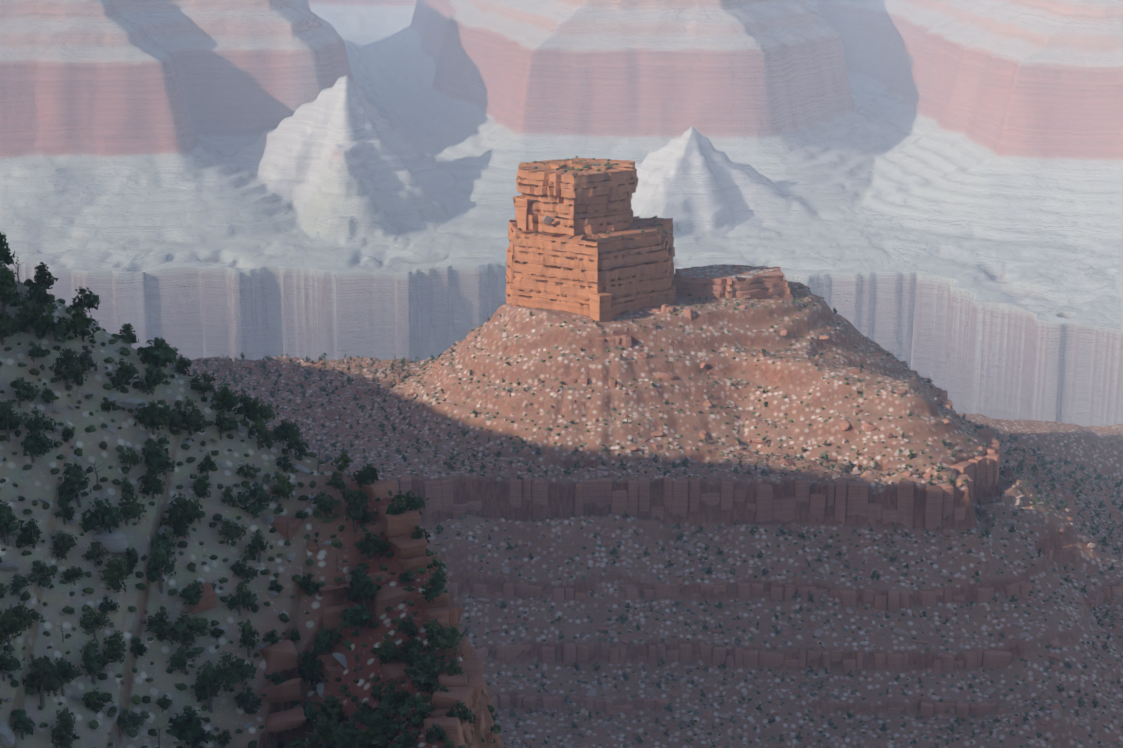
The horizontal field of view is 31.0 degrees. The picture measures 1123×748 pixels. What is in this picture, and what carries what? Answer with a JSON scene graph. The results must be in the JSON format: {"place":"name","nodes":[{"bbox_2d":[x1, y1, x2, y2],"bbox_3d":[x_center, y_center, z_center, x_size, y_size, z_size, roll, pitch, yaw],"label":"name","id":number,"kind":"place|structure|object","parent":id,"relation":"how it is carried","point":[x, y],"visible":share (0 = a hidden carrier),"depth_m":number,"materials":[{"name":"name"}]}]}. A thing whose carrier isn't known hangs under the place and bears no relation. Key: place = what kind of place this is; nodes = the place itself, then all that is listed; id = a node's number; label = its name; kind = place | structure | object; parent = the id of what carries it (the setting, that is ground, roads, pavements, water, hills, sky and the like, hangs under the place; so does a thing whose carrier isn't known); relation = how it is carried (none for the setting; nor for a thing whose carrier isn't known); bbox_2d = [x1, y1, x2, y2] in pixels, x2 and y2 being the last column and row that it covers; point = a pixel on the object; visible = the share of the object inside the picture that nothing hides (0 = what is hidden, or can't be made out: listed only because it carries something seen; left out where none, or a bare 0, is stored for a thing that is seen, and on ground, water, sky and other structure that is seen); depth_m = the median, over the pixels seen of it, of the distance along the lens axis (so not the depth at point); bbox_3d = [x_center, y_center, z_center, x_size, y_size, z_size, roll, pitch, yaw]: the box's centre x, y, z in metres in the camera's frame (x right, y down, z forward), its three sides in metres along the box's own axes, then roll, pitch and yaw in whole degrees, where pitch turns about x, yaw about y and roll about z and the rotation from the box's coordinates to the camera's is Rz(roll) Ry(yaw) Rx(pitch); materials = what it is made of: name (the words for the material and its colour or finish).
{"place":"outdoors","nodes":[
{"label":"outdoors","id":0,"kind":"place"},
{"bbox_2d":[0,280,503,747],"bbox_3d":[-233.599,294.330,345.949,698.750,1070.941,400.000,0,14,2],"label":"foreground ridge","id":1,"kind":"structure","parent":0,"point":[298,604],"depth_m":276.58,"materials":[{"name":"grey stone"}]},
{"bbox_2d":[0,296,347,747],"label":"rocks","id":2,"kind":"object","parent":1,"relation":"on","point":[118,543],"depth_m":275.44,"materials":[{"name":"grey stone"}]},
{"bbox_2d":[0,232,476,747],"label":"trees","id":3,"kind":"object","parent":1,"relation":"on","point":[332,711],"visible":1,"depth_m":273.70,"materials":[{"name":"green plant"}]},
{"bbox_2d":[0,279,505,747],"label":"brush","id":4,"kind":"object","parent":1,"relation":"on","point":[136,699],"visible":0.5,"depth_m":278.47,"materials":[{"name":"green plant"}]},
{"bbox_2d":[188,478,504,747],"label":"rock outcrops","id":5,"kind":"object","parent":1,"relation":"on","point":[281,661],"visible":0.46,"depth_m":274.56,"materials":[{"name":"stone"}]},
{"bbox_2d":[336,559,493,747],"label":"boulders","id":6,"kind":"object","parent":1,"relation":"on","point":[466,647],"depth_m":273.12,"materials":[{"name":"orange stone"}]},
{"bbox_2d":[0,0,1122,426],"bbox_3d":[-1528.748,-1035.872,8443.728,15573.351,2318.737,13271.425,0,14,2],"label":"canyon","id":7,"kind":"structure","parent":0,"point":[700,198],"depth_m":4978.07,"materials":[{"name":"stone"}]},
{"bbox_2d":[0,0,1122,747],"label":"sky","id":8,"kind":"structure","parent":0,"point":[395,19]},
{"bbox_2d":[167,281,1122,747],"bbox_3d":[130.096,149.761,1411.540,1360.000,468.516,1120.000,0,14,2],"label":"hill","id":9,"kind":"structure","parent":0,"point":[913,403],"depth_m":1080.40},
{"bbox_2d":[505,158,675,321],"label":"rock butte","id":10,"kind":"object","parent":9,"relation":"on","point":[584,225],"visible":0.98,"depth_m":1203.89,"materials":[{"name":"stone"}]},
{"bbox_2d":[542,215,553,224],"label":"rock","id":11,"kind":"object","parent":10,"relation":"on","point":[548,218],"depth_m":1199.21,"materials":[{"name":"stone"}]},
{"bbox_2d":[518,156,665,238],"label":"butte brush","id":12,"kind":"object","parent":10,"relation":"on","point":[582,169],"visible":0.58,"depth_m":1215.26,"materials":[{"name":"green plant"}]},
{"bbox_2d":[186,286,1122,747],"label":"shrubs","id":13,"kind":"object","parent":9,"relation":"on","point":[680,536],"visible":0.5,"depth_m":1098.16,"materials":[{"name":"green plant"}]},
{"bbox_2d":[186,281,1122,747],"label":"slope brush","id":14,"kind":"object","parent":9,"relation":"on","point":[710,539],"visible":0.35,"depth_m":1104.08,"materials":[{"name":"green plant"}]},
{"bbox_2d":[187,286,1122,747],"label":"rocks","id":15,"kind":"object","parent":9,"relation":"on","point":[707,714],"visible":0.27,"depth_m":1097.30,"materials":[{"name":"stone"}]},
{"bbox_2d":[188,288,1122,747],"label":"pale slope boulders","id":16,"kind":"object","parent":9,"relation":"on","point":[856,472],"visible":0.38,"depth_m":1061.60,"materials":[{"name":"beige stone"}]},
{"bbox_2d":[673,264,792,299],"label":"rock outcrop","id":17,"kind":"object","parent":9,"relation":"on","point":[748,282],"visible":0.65,"depth_m":1240.04,"materials":[{"name":"stone"}]},
{"bbox_2d":[681,264,774,277],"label":"shelf rubble","id":18,"kind":"object","parent":17,"relation":"on","point":[718,266],"visible":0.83,"depth_m":1257.41,"materials":[{"name":"stone"}]},
{"bbox_2d":[386,304,1122,719],"bbox_3d":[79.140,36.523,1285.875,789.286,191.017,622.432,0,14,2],"label":"cliff bands","id":19,"kind":"object","parent":9,"relation":"on","point":[780,506],"visible":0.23,"depth_m":1072.08,"materials":[{"name":"brown stone"}]}
]}

